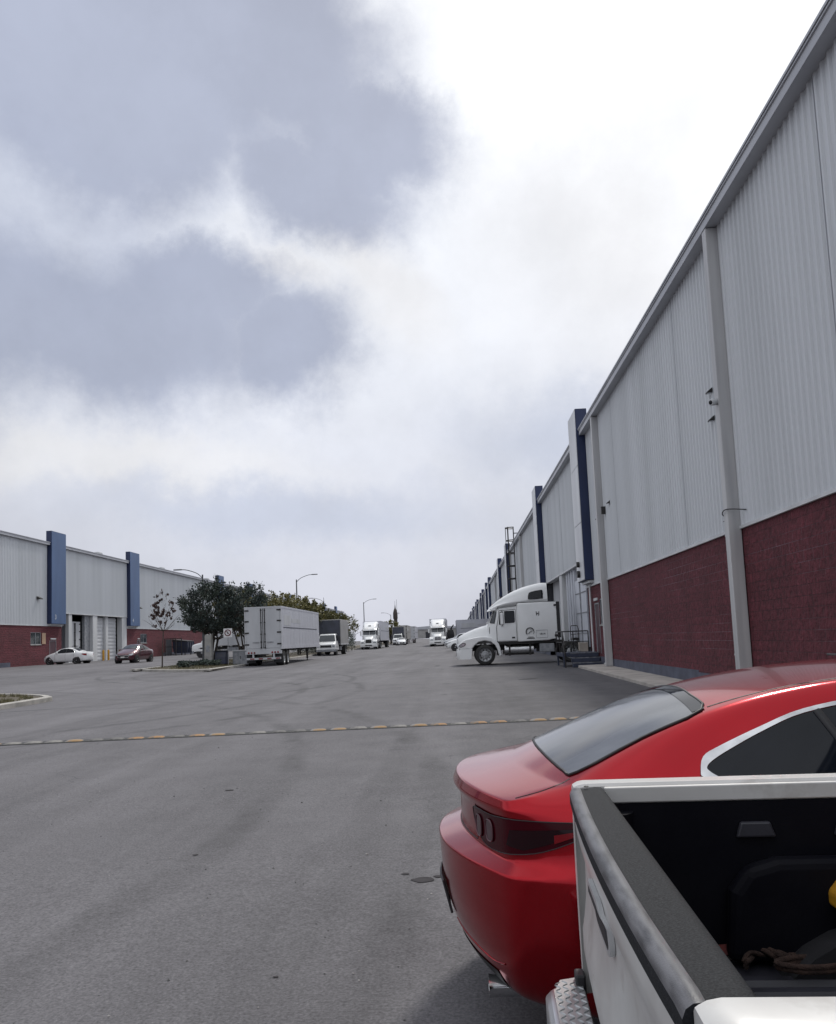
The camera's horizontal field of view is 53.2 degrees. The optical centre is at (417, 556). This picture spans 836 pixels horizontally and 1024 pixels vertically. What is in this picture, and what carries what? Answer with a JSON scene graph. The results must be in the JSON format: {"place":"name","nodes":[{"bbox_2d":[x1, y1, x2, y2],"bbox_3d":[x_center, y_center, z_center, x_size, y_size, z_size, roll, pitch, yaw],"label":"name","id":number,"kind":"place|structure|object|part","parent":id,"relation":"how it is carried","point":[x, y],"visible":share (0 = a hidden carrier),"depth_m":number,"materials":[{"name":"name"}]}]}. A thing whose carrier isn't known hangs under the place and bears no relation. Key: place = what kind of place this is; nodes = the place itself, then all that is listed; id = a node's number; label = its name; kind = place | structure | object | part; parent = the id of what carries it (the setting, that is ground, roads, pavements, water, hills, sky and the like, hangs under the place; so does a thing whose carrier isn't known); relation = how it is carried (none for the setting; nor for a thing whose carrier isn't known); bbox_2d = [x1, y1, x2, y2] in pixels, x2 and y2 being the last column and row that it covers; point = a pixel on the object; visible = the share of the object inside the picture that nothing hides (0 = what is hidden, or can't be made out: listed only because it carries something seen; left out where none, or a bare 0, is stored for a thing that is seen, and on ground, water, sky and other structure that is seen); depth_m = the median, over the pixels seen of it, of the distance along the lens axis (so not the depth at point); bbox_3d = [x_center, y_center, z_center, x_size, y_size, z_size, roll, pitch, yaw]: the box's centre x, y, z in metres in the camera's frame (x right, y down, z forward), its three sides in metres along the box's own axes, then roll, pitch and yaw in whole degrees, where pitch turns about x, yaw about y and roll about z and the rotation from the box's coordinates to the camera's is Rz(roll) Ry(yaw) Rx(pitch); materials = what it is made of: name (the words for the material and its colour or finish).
{"place":"outdoors","nodes":[
{"label":"outdoors","id":0,"kind":"place"},
{"bbox_2d":[0,693,39,703],"bbox_3d":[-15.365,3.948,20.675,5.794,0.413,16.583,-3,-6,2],"label":"grass","id":1,"kind":"structure","parent":0,"point":[7,700],"depth_m":27.11,"materials":[{"name":"green plant"}]},
{"bbox_2d":[148,659,270,668],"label":"grass","id":2,"kind":"structure","parent":0,"point":[196,667],"depth_m":53.58,"materials":[{"name":"green plant"}]},
{"bbox_2d":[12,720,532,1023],"bbox_3d":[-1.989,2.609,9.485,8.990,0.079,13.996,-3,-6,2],"label":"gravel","id":3,"kind":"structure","parent":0,"point":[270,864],"depth_m":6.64,"materials":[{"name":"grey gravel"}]},
{"bbox_2d":[156,642,392,669],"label":"median soil","id":4,"kind":"structure","parent":0,"point":[301,654],"depth_m":79.76,"materials":[{"name":"brown soil"}]},
{"bbox_2d":[147,589,178,667],"bbox_3d":[-16.239,4.511,52.910,1.961,5.016,1.991,-3,-6,2],"label":"sapling","id":5,"kind":"object","parent":4,"relation":"on","point":[157,612],"visible":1,"depth_m":52.81,"materials":[{"name":"green plant"}]},
{"bbox_2d":[176,660,191,667],"bbox_3d":[-14.781,6.764,52.779,0.880,0.531,0.894,-3,-6,2],"label":"shrub","id":6,"kind":"object","parent":4,"relation":"on","point":[183,663],"visible":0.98,"depth_m":52.54,"materials":[{"name":"green plant"}]},
{"bbox_2d":[190,659,221,665],"bbox_3d":[-14.661,7.110,56.107,2.888,0.552,1.229,-3,-6,2],"label":"shrub","id":7,"kind":"object","parent":4,"relation":"on","point":[202,662],"visible":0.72,"depth_m":55.75,"materials":[{"name":"green plant"}]},
{"bbox_2d":[204,634,213,664],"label":"utility pillar","id":8,"kind":"structure","parent":4,"relation":"on","point":[208,652],"depth_m":57.37,"materials":[{"name":"concrete"}]},
{"bbox_2d":[173,575,250,659],"bbox_3d":[-14.431,4.364,59.045,4.812,6.463,5.050,-7,-7,37],"label":"tree","id":9,"kind":"object","parent":4,"relation":"on","point":[200,619],"visible":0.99,"depth_m":58.20,"materials":[{"name":"green plant"}]},
{"bbox_2d":[215,650,227,664],"bbox_3d":[-13.618,6.985,57.833,0.840,1.000,0.747,-3,-6,2],"label":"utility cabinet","id":10,"kind":"object","parent":4,"relation":"on","point":[222,655],"visible":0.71,"depth_m":57.65,"materials":[{"name":"metal"}]},
{"bbox_2d":[223,628,231,664],"bbox_3d":[-13.027,6.158,57.319,0.600,2.550,0.070,-3,-6,2],"label":"no parking sign","id":11,"kind":"object","parent":4,"relation":"on","point":[227,632],"visible":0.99,"depth_m":57.38,"materials":[{"name":"metal"}]},
{"bbox_2d":[211,590,264,649],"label":"tree","id":12,"kind":"object","parent":4,"relation":"on","point":[237,635],"visible":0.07,"depth_m":71.34,"materials":[{"name":"green plant"}]},
{"bbox_2d":[232,650,248,664],"bbox_3d":[-12.381,7.043,58.619,1.200,1.020,0.680,-3,-6,2],"label":"utility cabinet","id":13,"kind":"object","parent":4,"relation":"on","point":[239,656],"visible":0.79,"depth_m":58.32,"materials":[{"name":"grey metal"}]},
{"bbox_2d":[223,581,274,645],"bbox_3d":[-12.731,4.947,64.220,4.732,6.234,4.033,0,-6,-25],"label":"tree","id":14,"kind":"object","parent":4,"relation":"on","point":[248,590],"visible":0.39,"depth_m":63.76,"materials":[{"name":"green plant"}]},
{"bbox_2d":[263,590,304,609],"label":"tree","id":15,"kind":"object","parent":4,"relation":"on","point":[290,603],"visible":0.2,"depth_m":79.70,"materials":[{"name":"green plant"}]},
{"bbox_2d":[282,594,323,653],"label":"tree","id":16,"kind":"object","parent":4,"relation":"on","point":[313,607],"visible":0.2,"depth_m":88.02,"materials":[{"name":"green plant"}]},
{"bbox_2d":[289,647,316,653],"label":"hedge","id":17,"kind":"object","parent":4,"relation":"on","point":[312,650],"visible":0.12,"depth_m":89.77,"materials":[{"name":"green plant"}]},
{"bbox_2d":[296,574,317,603],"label":"street lamp","id":18,"kind":"object","parent":4,"relation":"on","point":[296,583],"visible":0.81,"depth_m":92.77,"materials":[{"name":"grey metal"}]},
{"bbox_2d":[310,601,336,650],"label":"tree","id":19,"kind":"object","parent":4,"relation":"on","point":[331,615],"visible":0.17,"depth_m":98.78,"materials":[{"name":"green plant"}]},
{"bbox_2d":[319,609,352,626],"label":"tree","id":20,"kind":"object","parent":4,"relation":"on","point":[342,617],"visible":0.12,"depth_m":107.65,"materials":[{"name":"green plant"}]},
{"bbox_2d":[341,611,357,632],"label":"tree","id":21,"kind":"object","parent":4,"relation":"on","point":[353,624],"visible":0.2,"depth_m":113.52,"materials":[{"name":"green plant"}]},
{"bbox_2d":[345,630,356,650],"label":"hedge","id":22,"kind":"object","parent":4,"relation":"on","point":[352,641],"visible":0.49,"depth_m":105.26,"materials":[{"name":"green plant"}]},
{"bbox_2d":[347,616,367,636],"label":"tree","id":23,"kind":"object","parent":4,"relation":"on","point":[357,628],"visible":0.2,"depth_m":118.10,"materials":[{"name":"green plant"}]},
{"bbox_2d":[0,639,650,1023],"bbox_3d":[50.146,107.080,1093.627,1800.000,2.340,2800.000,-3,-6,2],"label":"road","id":24,"kind":"structure","parent":0,"point":[108,885],"depth_m":7.17,"materials":[{"name":"grey asphalt"}]},
{"bbox_2d":[0,693,51,709],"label":"median kerb","id":25,"kind":"structure","parent":24,"relation":"on","point":[44,698],"depth_m":25.83,"materials":[{"name":"concrete"}]},
{"bbox_2d":[44,648,93,664],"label":"car","id":26,"kind":"object","parent":24,"relation":"on","point":[73,655],"visible":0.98,"depth_m":74.53,"materials":[{"name":"white paint"}]},
{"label":"side window","id":27,"kind":"part","parent":26,"relation":"part of","materials":[{"name":"black glass"}]},
{"bbox_2d":[62,622,80,648],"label":"box trailer","id":28,"kind":"object","parent":24,"relation":"on","point":[75,634],"visible":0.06,"depth_m":84.51,"materials":[{"name":"metal"}]},
{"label":"rear door","id":29,"kind":"part","parent":28,"relation":"part of","materials":[{"name":"metal"}]},
{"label":"rear door","id":30,"kind":"part","parent":28,"relation":"part of","materials":[{"name":"metal"}]},
{"bbox_2d":[107,650,109,659],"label":"bollard","id":31,"kind":"object","parent":24,"relation":"on","point":[108,654],"visible":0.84,"depth_m":87.83,"materials":[{"name":"metal"}]},
{"bbox_2d":[115,644,152,663],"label":"car","id":32,"kind":"object","parent":24,"relation":"on","point":[134,653],"visible":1,"depth_m":67.03,"materials":[{"name":"red paint"}]},
{"bbox_2d":[0,530,343,667],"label":"warehouse","id":33,"kind":"structure","parent":24,"relation":"on","point":[51,585],"depth_m":85.17,"materials":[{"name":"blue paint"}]},
{"bbox_2d":[31,632,41,644],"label":"window","id":34,"kind":"structure","parent":33,"relation":"in","point":[35,636],"depth_m":75.74,"materials":[{"name":"grey glass"}]},
{"bbox_2d":[49,638,55,662],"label":"door","id":35,"kind":"structure","parent":33,"relation":"in","point":[52,644],"depth_m":78.72,"materials":[{"name":"grey metal"}]},
{"bbox_2d":[97,617,102,660],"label":"roller door","id":36,"kind":"structure","parent":33,"relation":"in","point":[99,619],"depth_m":90.48,"materials":[{"name":"white metal"}]},
{"bbox_2d":[108,618,115,659],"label":"roller door","id":37,"kind":"structure","parent":33,"relation":"in","point":[111,621],"depth_m":93.71,"materials":[{"name":"white metal"}]},
{"bbox_2d":[140,634,146,643],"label":"window","id":38,"kind":"structure","parent":33,"relation":"in","point":[143,637],"depth_m":101.82,"materials":[{"name":"grey glass"}]},
{"bbox_2d":[164,638,181,655],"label":"waste cage","id":39,"kind":"object","parent":24,"relation":"on","point":[168,646],"visible":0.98,"depth_m":107.30,"materials":[{"name":"black metal"}]},
{"bbox_2d":[172,639,193,654],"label":"dumpster","id":40,"kind":"object","parent":24,"relation":"on","point":[187,645],"visible":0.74,"depth_m":109.45,"materials":[{"name":"paint"}]},
{"bbox_2d":[173,569,204,658],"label":"street lamp","id":41,"kind":"object","parent":24,"relation":"on","point":[203,641],"visible":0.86,"depth_m":67.48,"materials":[{"name":"grey metal"}]},
{"bbox_2d":[192,631,268,657],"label":"truck","id":42,"kind":"object","parent":24,"relation":"on","point":[222,644],"visible":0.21,"depth_m":79.41,"materials":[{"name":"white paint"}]},
{"bbox_2d":[130,641,408,671],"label":"median kerb","id":43,"kind":"structure","parent":24,"relation":"on","point":[183,670],"depth_m":50.54,"materials":[{"name":"concrete"}]},
{"bbox_2d":[244,606,319,665],"bbox_3d":[-10.367,6.267,65.796,2.600,4.110,16.095,-3,-6,2],"label":"box trailer","id":44,"kind":"object","parent":24,"relation":"on","point":[278,633],"visible":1,"depth_m":58.06,"materials":[{"name":"white metal"}]},
{"bbox_3d":[-11.390,4.991,57.936,1.264,2.780,0.125,-3,-6,2],"label":"rear door","id":45,"kind":"part","parent":44,"relation":"part of","materials":[{"name":"white metal"}]},
{"bbox_3d":[-10.116,4.932,57.883,1.264,2.780,0.125,-3,-6,2],"label":"rear door","id":46,"kind":"part","parent":44,"relation":"part of","materials":[{"name":"white metal"}]},
{"bbox_2d":[0,716,579,745],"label":"speed bump","id":47,"kind":"object","parent":24,"relation":"on","point":[273,731],"visible":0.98,"depth_m":15.01,"materials":[{"name":"rubber"}]},
{"bbox_2d":[193,790,440,976],"bbox_3d":[0.568,3.174,16.579,2.917,0.112,25.230,-3,-6,9],"label":"oil stain","id":48,"kind":"object","parent":24,"relation":"on","point":[422,879],"visible":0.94,"depth_m":5.59,"materials":[{"name":"black liquid"}]},
{"bbox_2d":[316,619,348,655],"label":"box truck","id":49,"kind":"object","parent":24,"relation":"on","point":[333,635],"visible":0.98,"depth_m":88.13,"materials":[{"name":"grey metal"}]},
{"bbox_2d":[360,622,381,649],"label":"tractor truck","id":50,"kind":"object","parent":24,"relation":"on","point":[370,634],"visible":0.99,"depth_m":122.74,"materials":[{"name":"white metal"}]},
{"bbox_2d":[363,621,388,647],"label":"box trailer","id":51,"kind":"object","parent":24,"relation":"on","point":[384,631],"visible":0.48,"depth_m":134.07,"materials":[{"name":"white metal"}]},
{"bbox_2d":[384,620,399,643],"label":"tree","id":52,"kind":"object","parent":24,"relation":"on","point":[395,624],"visible":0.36,"depth_m":177.40,"materials":[{"name":"green plant"}]},
{"bbox_2d":[393,607,397,621],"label":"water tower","id":53,"kind":"structure","parent":24,"relation":"on","point":[395,615],"depth_m":189.69,"materials":[{"name":"green plant"}]},
{"bbox_2d":[391,626,405,644],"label":"box truck","id":54,"kind":"object","parent":24,"relation":"on","point":[398,632],"visible":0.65,"depth_m":172.23,"materials":[{"name":"grey metal"}]},
{"bbox_2d":[396,638,406,644],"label":"car","id":55,"kind":"object","parent":24,"relation":"on","point":[400,641],"visible":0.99,"depth_m":161.69,"materials":[{"name":"white paint"}]},
{"bbox_2d":[399,625,410,643],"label":"box trailer","id":56,"kind":"object","parent":24,"relation":"on","point":[408,632],"visible":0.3,"depth_m":183.48,"materials":[{"name":"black metal"}]},
{"bbox_2d":[408,626,417,642],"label":"box trailer","id":57,"kind":"object","parent":24,"relation":"on","point":[414,633],"visible":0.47,"depth_m":205.53,"materials":[{"name":"white metal"}]},
{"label":"rear door","id":58,"kind":"part","parent":57,"relation":"part of","materials":[{"name":"metal"}]},
{"bbox_2d":[389,626,455,639],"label":"shed","id":59,"kind":"structure","parent":24,"relation":"on","point":[423,632],"depth_m":412.41,"materials":[{"name":"grey metal"}]},
{"bbox_2d":[428,619,446,646],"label":"tractor truck","id":60,"kind":"object","parent":24,"relation":"on","point":[438,629],"visible":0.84,"depth_m":125.26,"materials":[{"name":"white metal"}]},
{"bbox_2d":[429,618,447,644],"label":"box trailer","id":61,"kind":"object","parent":24,"relation":"on","point":[445,619],"visible":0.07,"depth_m":129.31,"materials":[{"name":"white metal"}]},
{"bbox_2d":[444,633,463,645],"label":"suv","id":62,"kind":"object","parent":24,"relation":"on","point":[448,640],"visible":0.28,"depth_m":102.75,"materials":[{"name":"silver metal"}]},
{"bbox_2d":[446,639,491,650],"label":"suv","id":63,"kind":"object","parent":24,"relation":"on","point":[452,644],"visible":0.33,"depth_m":83.11,"materials":[{"name":"white paint"}]},
{"bbox_2d":[456,619,488,634],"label":"box trailer","id":64,"kind":"object","parent":24,"relation":"on","point":[463,626],"visible":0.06,"depth_m":143.99,"materials":[{"name":"black metal"}]},
{"bbox_2d":[456,583,578,664],"bbox_3d":[5.839,3.477,43.749,7.815,4.090,2.880,-3,-6,2],"label":"tractor truck","id":65,"kind":"object","parent":24,"relation":"on","point":[525,620],"visible":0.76,"depth_m":42.61,"materials":[{"name":"white metal"}]},
{"bbox_3d":[4.684,3.070,42.769,0.525,0.623,0.062,-3,-6,6],"label":"side window","id":66,"kind":"part","parent":65,"relation":"part of","materials":[{"name":"black glass"}]},
{"bbox_3d":[5.998,1.931,42.733,0.777,0.478,0.120,-3,-6,4],"label":"upper window","id":67,"kind":"part","parent":65,"relation":"part of","materials":[{"name":"black glass"}]},
{"bbox_2d":[555,630,601,667],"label":"dock stairs","id":68,"kind":"structure","parent":24,"relation":"on","point":[583,658],"depth_m":36.37,"materials":[{"name":"grey metal"}]},
{"bbox_2d":[570,625,579,651],"bbox_3d":[7.217,3.740,38.328,0.500,1.217,0.437,-3,-6,2],"label":"hand truck","id":69,"kind":"object","parent":68,"relation":"on","point":[574,639],"visible":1,"depth_m":38.43,"materials":[{"name":"black metal"}]},
{"bbox_2d":[578,642,587,651],"bbox_3d":[7.561,4.115,38.227,0.410,0.424,0.300,-3,-6,2],"label":"parcel","id":70,"kind":"object","parent":68,"relation":"on","point":[582,646],"visible":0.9,"depth_m":38.08,"materials":[{"name":"brown cardboard"}]},
{"bbox_2d":[439,653,835,1017],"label":"red sedan","id":71,"kind":"object","parent":24,"relation":"on","point":[507,872],"visible":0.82,"depth_m":3.21,"materials":[{"name":"paint"}]},
{"bbox_3d":[0.865,0.754,3.860,0.662,0.292,1.263,-3,-6,2],"label":"rear window","id":72,"kind":"part","parent":71,"relation":"part of","materials":[{"name":"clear glass"}]},
{"bbox_3d":[2.041,0.683,3.100,1.948,0.328,0.207,-3,-6,2],"label":"side window","id":73,"kind":"part","parent":71,"relation":"part of","materials":[{"name":"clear glass"}]},
{"bbox_2d":[467,0,835,679],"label":"warehouse","id":74,"kind":"structure","parent":24,"relation":"on","point":[679,522],"depth_m":18.07,"materials":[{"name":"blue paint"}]},
{"bbox_2d":[553,580,561,638],"bbox_3d":[9.058,3.526,54.006,0.100,4.150,3.100,-3,-6,2],"label":"roller door","id":75,"kind":"structure","parent":74,"relation":"in","point":[556,587],"depth_m":53.37,"materials":[{"name":"white metal"}]},
{"bbox_2d":[593,598,601,652],"bbox_3d":[7.877,2.993,36.461,0.160,2.400,1.100,-3,-6,2],"label":"door","id":76,"kind":"structure","parent":74,"relation":"in","point":[597,617],"depth_m":36.63,"materials":[{"name":"grey metal"}]},
{"bbox_2d":[599,599,602,625],"bbox_3d":[7.790,2.303,34.998,0.150,1.170,1.750,-3,-6,2],"label":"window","id":77,"kind":"structure","parent":74,"relation":"in","point":[601,624],"depth_m":35.75,"materials":[{"name":"grey glass"}]},
{"bbox_2d":[546,773,835,1023],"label":"pickup truck","id":78,"kind":"object","parent":24,"relation":"on","point":[679,880],"visible":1,"depth_m":2.38,"materials":[{"name":"white paint"}]},
{"bbox_2d":[719,944,727,955],"bbox_3d":[1.362,1.117,2.397,1.200,0.044,0.043,-3,-6,2],"label":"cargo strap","id":79,"kind":"object","parent":78,"relation":"in","point":[723,947],"visible":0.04,"depth_m":2.42,"materials":[{"name":"red fabric"}]},
{"bbox_2d":[741,947,835,974],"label":"rope","id":80,"kind":"object","parent":78,"relation":"in","point":[789,962],"visible":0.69,"depth_m":2.28,"materials":[{"name":"brown fabric"}]},
{"bbox_2d":[828,881,835,907],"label":"hard hat","id":81,"kind":"object","parent":78,"relation":"in","point":[832,895],"visible":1,"depth_m":2.36,"materials":[{"name":"yellow paint"}]},
{"bbox_2d":[0,0,825,640],"label":"sky","id":82,"kind":"structure","parent":0,"point":[290,290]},
{"bbox_2d":[447,625,453,639],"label":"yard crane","id":83,"kind":"object","parent":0,"point":[450,633],"visible":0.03,"depth_m":132.16,"materials":[{"name":"black metal"}]},
{"bbox_2d":[578,664,681,686],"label":"sidewalk","id":84,"kind":"structure","parent":0,"point":[642,678],"depth_m":26.45,"materials":[{"name":"concrete"}]}
]}

